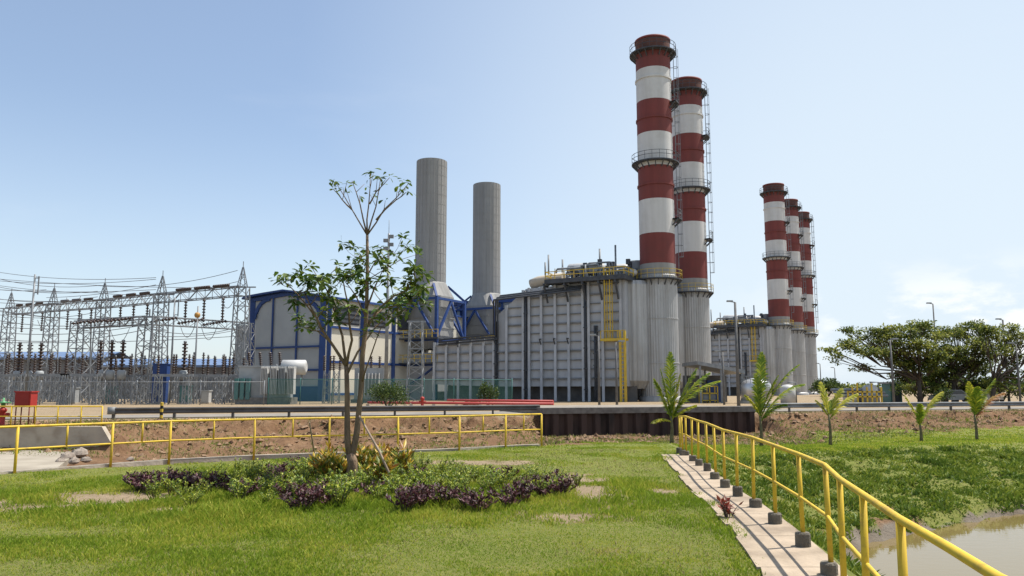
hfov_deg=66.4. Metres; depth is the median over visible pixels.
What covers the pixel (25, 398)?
fire cabinet
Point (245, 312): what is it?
gantry tower
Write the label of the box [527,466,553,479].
green shrub
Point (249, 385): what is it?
power transformer
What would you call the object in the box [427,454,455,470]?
green shrub
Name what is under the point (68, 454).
rock
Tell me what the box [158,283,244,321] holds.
gantry beam
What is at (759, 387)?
young palm
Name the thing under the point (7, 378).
insulator post
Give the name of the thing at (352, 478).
green shrub
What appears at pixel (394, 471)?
green shrub
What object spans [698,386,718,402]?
yellow skid
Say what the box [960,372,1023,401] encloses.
round bush
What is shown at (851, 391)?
pipe rack
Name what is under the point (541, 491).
purple plant
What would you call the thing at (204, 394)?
door
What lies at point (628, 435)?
ground
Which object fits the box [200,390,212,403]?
control kiosk
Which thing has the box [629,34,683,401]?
red white chimney
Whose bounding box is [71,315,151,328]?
gantry beam
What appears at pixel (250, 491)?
purple plant
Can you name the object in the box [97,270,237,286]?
power cable
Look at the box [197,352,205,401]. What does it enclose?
insulator post
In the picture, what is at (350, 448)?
lawn tree
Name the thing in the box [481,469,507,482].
green shrub
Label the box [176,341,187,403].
insulator post
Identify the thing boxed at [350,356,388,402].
power transformer
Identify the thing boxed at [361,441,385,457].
croton plant
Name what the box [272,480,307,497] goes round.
purple plant
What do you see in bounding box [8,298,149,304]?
power cable
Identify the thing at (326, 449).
croton plant
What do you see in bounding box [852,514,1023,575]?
water
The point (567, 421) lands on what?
sheet pile wall
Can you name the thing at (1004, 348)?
broad tree
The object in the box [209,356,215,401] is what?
insulator post
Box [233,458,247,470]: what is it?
green shrub
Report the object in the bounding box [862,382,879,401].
tank
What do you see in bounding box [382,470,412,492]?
green shrub
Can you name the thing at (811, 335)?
red white chimney
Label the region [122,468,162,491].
purple plant
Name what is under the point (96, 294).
power cable
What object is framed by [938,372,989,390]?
round bush
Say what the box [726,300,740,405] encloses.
lamp post
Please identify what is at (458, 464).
green shrub
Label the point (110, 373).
insulator post
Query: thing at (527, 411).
loading deck
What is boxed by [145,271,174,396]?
gantry tower
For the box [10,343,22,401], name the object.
insulator post
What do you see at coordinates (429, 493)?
purple plant
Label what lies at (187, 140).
sky
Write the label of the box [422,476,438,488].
green shrub
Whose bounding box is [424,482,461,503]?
purple plant
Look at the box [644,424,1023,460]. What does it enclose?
strip grass
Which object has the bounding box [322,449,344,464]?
croton plant
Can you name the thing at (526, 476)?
purple plant
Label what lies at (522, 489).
purple plant
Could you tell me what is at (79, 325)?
power cable
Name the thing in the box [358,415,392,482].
support stick
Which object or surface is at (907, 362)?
broad tree
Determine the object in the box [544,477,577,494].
purple plant
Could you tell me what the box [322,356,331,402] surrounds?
insulator post
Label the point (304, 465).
green shrub
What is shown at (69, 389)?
door
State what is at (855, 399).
pump house
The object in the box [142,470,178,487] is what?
purple plant
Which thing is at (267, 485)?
green shrub
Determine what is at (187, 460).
kerb
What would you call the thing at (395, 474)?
green shrub
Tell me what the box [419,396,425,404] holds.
fire hydrant
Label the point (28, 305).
gantry beam
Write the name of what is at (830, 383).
distant hedge
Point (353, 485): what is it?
green shrub
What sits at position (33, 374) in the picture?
insulator post
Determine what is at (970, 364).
broad tree
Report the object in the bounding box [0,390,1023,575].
ground
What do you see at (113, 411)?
guardrail
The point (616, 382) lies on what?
lamp post
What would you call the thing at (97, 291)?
power cable
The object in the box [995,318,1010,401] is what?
lamp post
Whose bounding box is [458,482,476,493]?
green shrub
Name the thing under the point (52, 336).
gantry tower
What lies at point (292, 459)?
purple plant
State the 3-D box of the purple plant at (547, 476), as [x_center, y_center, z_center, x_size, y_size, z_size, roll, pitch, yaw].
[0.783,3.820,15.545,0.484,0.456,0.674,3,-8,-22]
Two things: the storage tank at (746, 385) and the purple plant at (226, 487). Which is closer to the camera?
the purple plant at (226, 487)
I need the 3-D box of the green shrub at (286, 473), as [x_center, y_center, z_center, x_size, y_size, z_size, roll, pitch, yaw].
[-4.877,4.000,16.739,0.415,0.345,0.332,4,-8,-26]
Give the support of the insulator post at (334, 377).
on the ground at (886, 527)
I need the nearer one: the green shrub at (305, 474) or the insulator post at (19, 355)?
the green shrub at (305, 474)
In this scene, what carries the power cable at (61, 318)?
attached to the gantry beam at (101, 320)
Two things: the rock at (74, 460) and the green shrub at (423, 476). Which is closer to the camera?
the green shrub at (423, 476)
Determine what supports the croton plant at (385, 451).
on the ground at (886, 527)
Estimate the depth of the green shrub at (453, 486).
14.50 m
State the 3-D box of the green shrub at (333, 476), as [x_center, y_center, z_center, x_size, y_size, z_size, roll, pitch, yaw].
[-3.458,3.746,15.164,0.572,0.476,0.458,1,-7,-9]
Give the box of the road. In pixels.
[5,407,1023,419]
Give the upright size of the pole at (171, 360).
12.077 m
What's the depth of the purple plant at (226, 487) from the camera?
14.97 m
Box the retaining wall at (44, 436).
[0,426,113,448]
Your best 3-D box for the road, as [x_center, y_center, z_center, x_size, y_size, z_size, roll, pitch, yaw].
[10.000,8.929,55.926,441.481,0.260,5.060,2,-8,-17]
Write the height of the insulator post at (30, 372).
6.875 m
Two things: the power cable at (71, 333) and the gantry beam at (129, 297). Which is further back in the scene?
the gantry beam at (129, 297)
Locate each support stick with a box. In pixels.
[309,422,314,452]
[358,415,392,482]
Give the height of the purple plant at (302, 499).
0.518 m
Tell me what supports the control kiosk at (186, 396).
on the ground at (886, 527)
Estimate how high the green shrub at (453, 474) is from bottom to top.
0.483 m
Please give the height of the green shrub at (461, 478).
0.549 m
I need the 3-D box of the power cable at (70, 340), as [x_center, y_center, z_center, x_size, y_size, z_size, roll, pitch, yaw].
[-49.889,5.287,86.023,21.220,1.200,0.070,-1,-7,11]
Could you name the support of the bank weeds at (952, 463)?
on the ground at (886, 527)
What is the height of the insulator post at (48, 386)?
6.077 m
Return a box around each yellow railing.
[0,406,102,425]
[0,413,542,473]
[676,415,1006,575]
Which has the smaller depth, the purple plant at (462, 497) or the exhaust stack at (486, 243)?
the purple plant at (462, 497)
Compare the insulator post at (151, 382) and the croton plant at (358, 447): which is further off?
the insulator post at (151, 382)
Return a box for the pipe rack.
[830,383,887,402]
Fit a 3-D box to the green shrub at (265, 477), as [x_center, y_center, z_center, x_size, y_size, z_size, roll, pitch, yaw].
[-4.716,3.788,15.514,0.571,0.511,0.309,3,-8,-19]
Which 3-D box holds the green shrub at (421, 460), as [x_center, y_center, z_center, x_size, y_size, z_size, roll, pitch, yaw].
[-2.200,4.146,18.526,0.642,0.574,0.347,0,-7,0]
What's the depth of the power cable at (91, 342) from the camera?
89.56 m
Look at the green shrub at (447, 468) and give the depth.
17.66 m
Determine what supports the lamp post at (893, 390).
on the ground at (886, 527)
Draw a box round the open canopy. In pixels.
[682,361,744,402]
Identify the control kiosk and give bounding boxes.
[64,387,80,403]
[105,387,119,402]
[149,363,171,403]
[178,386,192,403]
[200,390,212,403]
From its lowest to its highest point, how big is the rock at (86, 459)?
0.226 m
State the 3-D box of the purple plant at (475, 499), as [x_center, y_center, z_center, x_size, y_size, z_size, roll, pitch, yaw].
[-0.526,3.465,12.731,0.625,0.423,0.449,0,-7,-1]
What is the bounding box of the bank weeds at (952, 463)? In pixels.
[696,443,1023,575]
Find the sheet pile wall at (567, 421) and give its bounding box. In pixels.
[526,406,754,436]
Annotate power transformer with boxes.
[234,352,307,403]
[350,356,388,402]
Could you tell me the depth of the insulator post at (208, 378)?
106.99 m
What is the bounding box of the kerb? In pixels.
[0,444,540,474]
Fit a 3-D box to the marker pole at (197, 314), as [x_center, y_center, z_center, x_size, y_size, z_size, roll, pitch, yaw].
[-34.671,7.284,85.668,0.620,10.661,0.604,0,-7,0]
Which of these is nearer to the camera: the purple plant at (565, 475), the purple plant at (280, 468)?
the purple plant at (565, 475)
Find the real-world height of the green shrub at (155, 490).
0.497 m
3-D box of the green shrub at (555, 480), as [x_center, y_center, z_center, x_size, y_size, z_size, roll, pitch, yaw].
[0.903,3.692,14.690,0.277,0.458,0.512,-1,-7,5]
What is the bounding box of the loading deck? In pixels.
[505,404,703,412]
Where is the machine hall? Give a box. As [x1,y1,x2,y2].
[402,298,515,315]
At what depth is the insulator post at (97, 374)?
79.39 m
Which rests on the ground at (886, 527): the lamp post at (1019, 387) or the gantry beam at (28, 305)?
the lamp post at (1019, 387)
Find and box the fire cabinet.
[14,391,38,424]
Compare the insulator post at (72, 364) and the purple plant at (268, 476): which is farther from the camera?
the insulator post at (72, 364)
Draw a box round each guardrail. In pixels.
[107,405,539,418]
[764,401,1023,411]
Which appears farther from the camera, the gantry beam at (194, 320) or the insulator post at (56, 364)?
the insulator post at (56, 364)
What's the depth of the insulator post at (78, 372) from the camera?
104.37 m
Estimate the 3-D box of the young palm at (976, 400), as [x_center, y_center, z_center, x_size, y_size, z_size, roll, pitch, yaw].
[23.718,6.125,38.961,2.237,3.244,1.312,0,-7,0]
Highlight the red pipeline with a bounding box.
[366,399,553,405]
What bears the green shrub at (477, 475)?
on the ground at (886, 527)
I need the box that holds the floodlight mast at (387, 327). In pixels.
[383,233,393,400]
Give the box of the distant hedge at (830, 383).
[808,377,845,395]
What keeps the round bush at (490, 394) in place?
on the ground at (886, 527)
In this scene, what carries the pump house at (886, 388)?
on the ground at (886, 527)
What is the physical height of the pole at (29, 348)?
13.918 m
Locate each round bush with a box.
[364,379,410,405]
[477,381,499,399]
[887,373,946,400]
[932,388,954,401]
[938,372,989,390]
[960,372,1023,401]
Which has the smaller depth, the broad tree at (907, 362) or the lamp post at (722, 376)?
the lamp post at (722, 376)
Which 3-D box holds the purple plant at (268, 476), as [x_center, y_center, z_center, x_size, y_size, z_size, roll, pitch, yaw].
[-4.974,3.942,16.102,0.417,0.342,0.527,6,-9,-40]
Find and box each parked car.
[928,390,969,401]
[962,390,1003,401]
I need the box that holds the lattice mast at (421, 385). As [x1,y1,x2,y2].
[405,321,425,401]
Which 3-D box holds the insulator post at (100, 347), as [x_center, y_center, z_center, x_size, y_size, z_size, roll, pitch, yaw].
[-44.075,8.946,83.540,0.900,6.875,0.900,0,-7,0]
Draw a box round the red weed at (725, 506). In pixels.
[716,494,742,517]
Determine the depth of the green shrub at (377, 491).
13.44 m
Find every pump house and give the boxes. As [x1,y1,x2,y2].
[843,397,861,401]
[879,382,901,401]
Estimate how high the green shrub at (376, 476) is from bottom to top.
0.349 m
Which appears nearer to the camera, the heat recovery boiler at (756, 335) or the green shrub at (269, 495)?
the green shrub at (269, 495)
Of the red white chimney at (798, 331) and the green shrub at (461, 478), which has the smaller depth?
the green shrub at (461, 478)
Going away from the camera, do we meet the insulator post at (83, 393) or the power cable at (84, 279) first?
the insulator post at (83, 393)
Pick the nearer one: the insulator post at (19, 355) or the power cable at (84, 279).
the insulator post at (19, 355)
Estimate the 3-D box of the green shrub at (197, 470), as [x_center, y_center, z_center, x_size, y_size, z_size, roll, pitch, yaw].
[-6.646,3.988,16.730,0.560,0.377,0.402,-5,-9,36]
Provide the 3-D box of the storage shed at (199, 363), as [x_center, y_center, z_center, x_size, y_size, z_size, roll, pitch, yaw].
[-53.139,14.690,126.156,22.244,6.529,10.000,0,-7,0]
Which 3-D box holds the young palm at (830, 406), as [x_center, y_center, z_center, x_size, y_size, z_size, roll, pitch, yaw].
[14.114,5.511,33.751,2.099,2.946,0.803,1,-7,-7]
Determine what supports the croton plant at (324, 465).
on the ground at (886, 527)
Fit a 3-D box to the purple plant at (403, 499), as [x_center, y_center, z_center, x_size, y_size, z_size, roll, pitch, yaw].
[-1.664,3.433,12.679,0.604,0.494,0.762,-2,-8,19]
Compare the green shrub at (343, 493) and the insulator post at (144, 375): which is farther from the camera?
the insulator post at (144, 375)
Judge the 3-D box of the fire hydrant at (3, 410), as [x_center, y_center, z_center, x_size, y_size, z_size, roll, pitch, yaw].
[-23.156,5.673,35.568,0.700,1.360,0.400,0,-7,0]
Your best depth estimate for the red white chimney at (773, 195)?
175.06 m
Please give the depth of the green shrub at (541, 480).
14.18 m
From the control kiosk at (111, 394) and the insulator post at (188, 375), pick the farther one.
the control kiosk at (111, 394)
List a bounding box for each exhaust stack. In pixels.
[393,158,465,399]
[455,182,503,338]
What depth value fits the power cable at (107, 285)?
108.48 m
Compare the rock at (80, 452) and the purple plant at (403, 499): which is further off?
the rock at (80, 452)
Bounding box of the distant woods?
[818,382,880,389]
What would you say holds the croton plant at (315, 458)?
on the ground at (886, 527)
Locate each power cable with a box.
[0,272,155,279]
[0,287,96,292]
[0,294,148,301]
[0,310,130,320]
[0,311,144,319]
[0,321,140,328]
[0,325,142,334]
[0,329,144,341]
[0,336,233,342]
[1,279,96,286]
[2,312,95,317]
[2,318,144,325]
[3,279,193,287]
[4,279,155,283]
[4,286,93,292]
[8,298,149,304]
[9,289,155,291]
[46,285,153,297]
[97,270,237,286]
[146,326,239,333]
[159,330,233,336]
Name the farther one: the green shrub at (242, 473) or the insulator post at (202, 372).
the insulator post at (202, 372)
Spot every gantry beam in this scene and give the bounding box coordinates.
[6,302,56,331]
[49,297,107,329]
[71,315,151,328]
[99,291,165,326]
[146,316,247,330]
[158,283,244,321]
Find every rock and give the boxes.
[55,457,65,461]
[60,451,75,458]
[68,457,79,464]
[71,447,87,457]
[80,456,91,462]
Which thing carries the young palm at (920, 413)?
on the ground at (886, 527)
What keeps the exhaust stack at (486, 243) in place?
on the ground at (886, 527)
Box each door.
[65,389,73,400]
[152,367,165,399]
[180,387,187,400]
[202,392,207,400]
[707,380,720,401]
[894,387,899,401]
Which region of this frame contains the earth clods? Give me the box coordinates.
[3,410,1023,459]
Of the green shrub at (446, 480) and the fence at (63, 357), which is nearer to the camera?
the green shrub at (446, 480)
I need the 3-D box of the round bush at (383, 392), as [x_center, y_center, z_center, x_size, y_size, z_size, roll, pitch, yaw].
[-9.755,8.382,61.388,3.700,2.591,3.346,0,-7,0]
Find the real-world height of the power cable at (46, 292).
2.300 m
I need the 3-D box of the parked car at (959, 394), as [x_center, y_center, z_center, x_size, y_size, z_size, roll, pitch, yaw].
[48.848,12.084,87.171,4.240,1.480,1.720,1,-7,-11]
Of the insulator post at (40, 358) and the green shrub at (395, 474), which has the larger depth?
the insulator post at (40, 358)
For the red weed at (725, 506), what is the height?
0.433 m
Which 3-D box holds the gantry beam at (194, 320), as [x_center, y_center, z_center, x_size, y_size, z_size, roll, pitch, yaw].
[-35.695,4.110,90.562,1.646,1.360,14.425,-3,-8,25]
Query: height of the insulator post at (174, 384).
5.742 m
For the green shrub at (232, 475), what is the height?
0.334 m
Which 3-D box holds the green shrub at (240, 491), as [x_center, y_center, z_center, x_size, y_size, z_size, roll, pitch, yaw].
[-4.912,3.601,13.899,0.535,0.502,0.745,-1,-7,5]
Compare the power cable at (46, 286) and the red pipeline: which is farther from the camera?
the power cable at (46, 286)
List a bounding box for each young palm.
[651,352,720,442]
[744,352,805,445]
[815,382,858,444]
[904,391,943,440]
[965,378,1005,438]
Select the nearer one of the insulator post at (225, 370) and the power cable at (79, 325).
the power cable at (79, 325)
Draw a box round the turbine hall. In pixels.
[235,289,467,401]
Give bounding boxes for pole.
[25,274,39,390]
[169,298,178,402]
[193,306,199,396]
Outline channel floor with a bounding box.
[0,450,69,470]
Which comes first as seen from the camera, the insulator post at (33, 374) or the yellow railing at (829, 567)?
the yellow railing at (829, 567)
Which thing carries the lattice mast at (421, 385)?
on the ground at (886, 527)
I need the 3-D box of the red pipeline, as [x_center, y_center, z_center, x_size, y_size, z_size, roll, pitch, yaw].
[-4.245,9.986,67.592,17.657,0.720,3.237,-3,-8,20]
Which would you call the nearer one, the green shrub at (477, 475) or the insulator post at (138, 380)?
the green shrub at (477, 475)
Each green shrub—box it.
[141,475,165,497]
[162,474,187,494]
[172,481,193,494]
[179,486,204,505]
[193,466,212,476]
[194,479,214,491]
[210,460,230,472]
[217,472,233,485]
[227,466,243,480]
[228,476,255,498]
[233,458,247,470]
[236,466,246,477]
[243,460,261,481]
[252,458,274,480]
[253,474,281,491]
[260,466,287,483]
[260,489,276,503]
[270,479,290,491]
[276,472,300,491]
[280,467,293,479]
[285,458,311,475]
[285,483,313,497]
[290,459,315,479]
[293,466,312,483]
[297,468,341,494]
[300,475,314,486]
[310,462,335,478]
[314,472,335,479]
[320,475,360,496]
[321,469,347,488]
[322,475,353,506]
[344,469,360,492]
[347,464,375,490]
[358,473,378,484]
[369,479,393,499]
[379,467,410,488]
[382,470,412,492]
[385,473,422,493]
[387,460,397,476]
[399,462,428,483]
[409,464,443,484]
[413,451,430,467]
[417,466,439,480]
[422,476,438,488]
[425,469,449,484]
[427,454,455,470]
[437,460,454,477]
[439,473,455,485]
[443,477,469,490]
[445,466,470,489]
[448,462,466,479]
[450,458,464,468]
[450,465,476,484]
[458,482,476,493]
[464,463,491,481]
[477,477,487,488]
[478,469,501,493]
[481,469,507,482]
[487,468,515,485]
[513,473,529,487]
[522,463,541,472]
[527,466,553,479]
[530,473,554,492]
[553,473,567,492]
[571,470,583,483]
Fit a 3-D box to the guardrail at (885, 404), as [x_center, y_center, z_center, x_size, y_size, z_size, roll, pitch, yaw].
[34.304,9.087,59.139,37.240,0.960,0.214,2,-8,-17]
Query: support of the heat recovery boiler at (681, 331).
on the ground at (886, 527)
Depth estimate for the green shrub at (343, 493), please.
13.00 m
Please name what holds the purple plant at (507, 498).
on the ground at (886, 527)
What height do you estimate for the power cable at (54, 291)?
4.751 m
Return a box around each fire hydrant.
[0,398,11,425]
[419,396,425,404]
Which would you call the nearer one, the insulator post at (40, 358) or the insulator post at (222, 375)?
the insulator post at (222, 375)
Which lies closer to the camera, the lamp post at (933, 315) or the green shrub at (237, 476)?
the green shrub at (237, 476)
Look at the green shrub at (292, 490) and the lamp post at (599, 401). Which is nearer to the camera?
the green shrub at (292, 490)
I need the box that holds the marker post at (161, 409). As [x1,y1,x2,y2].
[160,402,163,419]
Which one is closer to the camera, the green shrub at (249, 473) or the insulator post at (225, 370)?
the green shrub at (249, 473)
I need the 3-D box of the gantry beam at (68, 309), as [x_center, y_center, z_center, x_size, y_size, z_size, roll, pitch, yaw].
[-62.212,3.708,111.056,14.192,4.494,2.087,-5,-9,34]
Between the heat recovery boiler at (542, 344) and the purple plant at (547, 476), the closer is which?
the purple plant at (547, 476)
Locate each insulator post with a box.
[0,352,11,401]
[0,353,26,404]
[6,356,16,400]
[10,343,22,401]
[22,343,32,390]
[28,353,68,404]
[33,342,44,402]
[43,352,54,401]
[49,358,58,399]
[52,356,62,401]
[58,353,102,404]
[69,354,75,385]
[74,356,81,400]
[80,355,88,402]
[91,340,103,403]
[102,340,114,403]
[108,355,148,403]
[114,340,125,403]
[125,354,134,401]
[129,357,138,400]
[133,352,143,401]
[147,355,155,402]
[152,354,193,404]
[170,354,178,402]
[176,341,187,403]
[189,355,227,403]
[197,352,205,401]
[204,373,210,389]
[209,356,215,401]
[210,356,245,402]
[217,354,226,402]
[219,356,227,400]
[228,352,236,402]
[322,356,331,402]
[332,356,340,402]
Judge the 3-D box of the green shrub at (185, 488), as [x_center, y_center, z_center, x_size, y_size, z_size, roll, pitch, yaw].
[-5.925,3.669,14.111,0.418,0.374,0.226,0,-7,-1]
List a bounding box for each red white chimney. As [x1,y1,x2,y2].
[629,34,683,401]
[671,76,714,395]
[759,183,793,395]
[784,199,808,394]
[798,211,818,394]
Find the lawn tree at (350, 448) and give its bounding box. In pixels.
[268,168,435,479]
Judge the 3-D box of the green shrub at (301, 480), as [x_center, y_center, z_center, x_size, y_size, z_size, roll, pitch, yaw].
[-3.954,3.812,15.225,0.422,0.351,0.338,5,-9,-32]
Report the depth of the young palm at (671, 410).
30.75 m
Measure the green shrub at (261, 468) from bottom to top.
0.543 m
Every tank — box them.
[740,376,772,403]
[780,382,796,402]
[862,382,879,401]
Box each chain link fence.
[7,380,264,404]
[267,378,511,404]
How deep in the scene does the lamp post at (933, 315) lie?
98.34 m
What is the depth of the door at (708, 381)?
93.87 m
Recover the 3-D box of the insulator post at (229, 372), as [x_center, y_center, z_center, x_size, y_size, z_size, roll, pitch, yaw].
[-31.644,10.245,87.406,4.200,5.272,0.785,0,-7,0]
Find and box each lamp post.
[590,334,600,404]
[615,340,624,404]
[714,350,724,404]
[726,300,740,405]
[889,338,898,401]
[926,302,940,401]
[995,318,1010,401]
[1007,342,1021,400]
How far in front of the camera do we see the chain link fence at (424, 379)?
82.63 m
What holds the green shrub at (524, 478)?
on the ground at (886, 527)
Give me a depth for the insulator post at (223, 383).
92.44 m
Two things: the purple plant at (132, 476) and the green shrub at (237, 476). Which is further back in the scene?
the green shrub at (237, 476)
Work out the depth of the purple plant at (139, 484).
15.02 m
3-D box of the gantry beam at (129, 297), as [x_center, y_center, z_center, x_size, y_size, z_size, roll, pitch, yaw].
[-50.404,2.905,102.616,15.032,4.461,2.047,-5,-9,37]
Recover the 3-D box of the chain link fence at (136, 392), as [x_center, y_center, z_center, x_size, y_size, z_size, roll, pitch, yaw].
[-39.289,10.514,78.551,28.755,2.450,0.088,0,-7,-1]
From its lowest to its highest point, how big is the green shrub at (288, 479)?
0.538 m
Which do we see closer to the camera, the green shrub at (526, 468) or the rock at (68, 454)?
the green shrub at (526, 468)
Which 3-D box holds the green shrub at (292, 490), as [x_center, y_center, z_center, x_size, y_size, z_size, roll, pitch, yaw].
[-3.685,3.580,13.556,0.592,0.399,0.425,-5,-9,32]
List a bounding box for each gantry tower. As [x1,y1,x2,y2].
[0,291,20,397]
[39,284,63,399]
[61,314,91,403]
[87,278,115,400]
[130,309,159,403]
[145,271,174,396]
[226,261,255,402]
[235,318,255,374]
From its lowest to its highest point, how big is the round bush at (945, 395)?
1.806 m
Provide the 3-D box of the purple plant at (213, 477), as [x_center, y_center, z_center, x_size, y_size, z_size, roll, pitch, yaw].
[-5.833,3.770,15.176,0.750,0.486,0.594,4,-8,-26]
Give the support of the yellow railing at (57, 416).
on the ground at (886, 527)
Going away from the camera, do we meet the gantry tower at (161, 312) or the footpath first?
the footpath
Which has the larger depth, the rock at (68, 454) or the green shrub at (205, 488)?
the rock at (68, 454)
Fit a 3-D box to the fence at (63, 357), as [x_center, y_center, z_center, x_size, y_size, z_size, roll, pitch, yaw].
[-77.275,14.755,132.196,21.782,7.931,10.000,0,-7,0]
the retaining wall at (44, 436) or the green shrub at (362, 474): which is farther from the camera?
the retaining wall at (44, 436)
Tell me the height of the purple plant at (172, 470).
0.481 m
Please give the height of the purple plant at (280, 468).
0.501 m
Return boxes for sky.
[0,0,1023,386]
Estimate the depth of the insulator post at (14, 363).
106.39 m
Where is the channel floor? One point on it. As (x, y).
(26, 460)
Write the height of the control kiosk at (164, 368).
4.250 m
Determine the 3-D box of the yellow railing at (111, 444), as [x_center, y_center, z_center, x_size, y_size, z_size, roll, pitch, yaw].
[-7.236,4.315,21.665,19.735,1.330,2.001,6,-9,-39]
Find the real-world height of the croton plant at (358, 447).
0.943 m
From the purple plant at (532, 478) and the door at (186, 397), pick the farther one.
the door at (186, 397)
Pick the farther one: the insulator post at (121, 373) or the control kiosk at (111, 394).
the control kiosk at (111, 394)
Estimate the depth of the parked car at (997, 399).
88.23 m
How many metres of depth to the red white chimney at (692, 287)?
114.39 m
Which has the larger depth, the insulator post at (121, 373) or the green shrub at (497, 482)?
the insulator post at (121, 373)
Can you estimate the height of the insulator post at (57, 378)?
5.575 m
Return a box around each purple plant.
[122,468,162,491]
[122,469,154,489]
[133,473,170,491]
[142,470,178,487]
[166,466,190,485]
[175,469,208,489]
[179,473,202,486]
[192,470,230,490]
[216,481,234,489]
[231,476,261,496]
[258,471,279,484]
[263,462,295,480]
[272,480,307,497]
[277,484,324,509]
[285,455,306,465]
[300,478,338,504]
[353,479,384,495]
[385,483,424,510]
[403,482,436,508]
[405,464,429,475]
[409,481,437,494]
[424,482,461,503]
[447,485,487,507]
[461,487,497,511]
[487,484,530,506]
[489,464,518,482]
[502,478,536,501]
[514,474,538,481]
[520,475,546,485]
[529,479,559,496]
[539,469,563,483]
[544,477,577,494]
[552,473,577,489]
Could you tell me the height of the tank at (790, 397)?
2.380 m
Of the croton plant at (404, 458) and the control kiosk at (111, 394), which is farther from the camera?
the control kiosk at (111, 394)
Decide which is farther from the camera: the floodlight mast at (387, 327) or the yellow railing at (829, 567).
the floodlight mast at (387, 327)
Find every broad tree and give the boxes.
[817,319,952,401]
[920,319,1002,401]
[967,322,1023,401]
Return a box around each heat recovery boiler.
[432,245,649,401]
[637,293,685,399]
[710,305,776,395]
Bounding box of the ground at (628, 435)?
[0,408,1023,459]
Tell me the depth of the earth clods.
41.87 m
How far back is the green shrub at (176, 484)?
14.80 m
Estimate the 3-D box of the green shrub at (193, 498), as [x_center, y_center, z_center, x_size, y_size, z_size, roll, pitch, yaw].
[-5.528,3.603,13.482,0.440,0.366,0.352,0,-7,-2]
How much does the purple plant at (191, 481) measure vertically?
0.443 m
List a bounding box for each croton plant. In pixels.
[301,449,336,478]
[311,454,347,476]
[316,441,339,457]
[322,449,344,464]
[331,455,346,480]
[338,439,368,458]
[343,440,379,475]
[358,452,398,484]
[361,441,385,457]
[374,442,399,464]
[390,439,417,478]
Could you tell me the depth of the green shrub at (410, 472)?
15.75 m
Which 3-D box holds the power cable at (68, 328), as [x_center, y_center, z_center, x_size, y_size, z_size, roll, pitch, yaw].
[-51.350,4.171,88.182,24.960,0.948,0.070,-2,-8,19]
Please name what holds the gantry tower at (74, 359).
on the ground at (886, 527)
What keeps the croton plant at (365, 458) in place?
on the ground at (886, 527)
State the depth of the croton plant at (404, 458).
17.36 m
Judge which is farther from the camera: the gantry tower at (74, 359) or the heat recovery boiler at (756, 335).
the heat recovery boiler at (756, 335)
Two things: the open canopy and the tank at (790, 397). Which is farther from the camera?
the open canopy
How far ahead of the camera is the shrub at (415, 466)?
17.21 m
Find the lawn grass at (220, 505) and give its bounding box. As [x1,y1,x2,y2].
[0,440,765,575]
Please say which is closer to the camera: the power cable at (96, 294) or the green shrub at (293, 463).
the green shrub at (293, 463)
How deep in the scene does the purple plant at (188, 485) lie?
15.37 m
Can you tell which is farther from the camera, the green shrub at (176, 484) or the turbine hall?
the turbine hall
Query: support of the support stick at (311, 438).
on the ground at (886, 527)
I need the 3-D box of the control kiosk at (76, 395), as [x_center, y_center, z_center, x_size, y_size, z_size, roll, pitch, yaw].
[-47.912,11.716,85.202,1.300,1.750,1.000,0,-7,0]
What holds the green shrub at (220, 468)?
on the ground at (886, 527)
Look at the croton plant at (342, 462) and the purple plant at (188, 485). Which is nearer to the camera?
the purple plant at (188, 485)
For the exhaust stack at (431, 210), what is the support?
on the ground at (886, 527)
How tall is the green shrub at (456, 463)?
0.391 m
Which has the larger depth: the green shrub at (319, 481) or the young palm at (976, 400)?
the young palm at (976, 400)
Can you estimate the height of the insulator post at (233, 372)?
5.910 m
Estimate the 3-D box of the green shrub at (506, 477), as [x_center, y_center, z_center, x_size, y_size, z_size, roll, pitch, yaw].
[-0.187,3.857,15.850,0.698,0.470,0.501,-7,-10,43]
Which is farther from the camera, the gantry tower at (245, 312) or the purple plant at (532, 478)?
the gantry tower at (245, 312)
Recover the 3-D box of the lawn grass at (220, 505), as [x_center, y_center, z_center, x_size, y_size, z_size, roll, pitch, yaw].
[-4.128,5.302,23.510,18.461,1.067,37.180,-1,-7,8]
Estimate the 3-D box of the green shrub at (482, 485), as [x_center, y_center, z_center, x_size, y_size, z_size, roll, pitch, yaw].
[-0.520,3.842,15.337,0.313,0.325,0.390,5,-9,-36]
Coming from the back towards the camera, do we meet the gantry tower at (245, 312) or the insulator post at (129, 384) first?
the insulator post at (129, 384)
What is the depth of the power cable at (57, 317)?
104.29 m
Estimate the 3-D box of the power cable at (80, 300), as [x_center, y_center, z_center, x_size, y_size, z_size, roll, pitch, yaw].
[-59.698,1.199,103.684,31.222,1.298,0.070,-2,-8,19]
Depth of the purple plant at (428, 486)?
13.76 m
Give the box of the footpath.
[661,454,847,575]
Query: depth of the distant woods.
582.41 m
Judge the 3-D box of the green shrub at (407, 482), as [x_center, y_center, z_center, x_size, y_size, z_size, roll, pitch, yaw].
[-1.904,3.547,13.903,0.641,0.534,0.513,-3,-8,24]
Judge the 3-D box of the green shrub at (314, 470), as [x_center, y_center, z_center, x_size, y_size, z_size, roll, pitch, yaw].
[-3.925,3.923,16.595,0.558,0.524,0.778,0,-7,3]
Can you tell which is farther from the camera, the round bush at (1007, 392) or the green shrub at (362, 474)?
the round bush at (1007, 392)

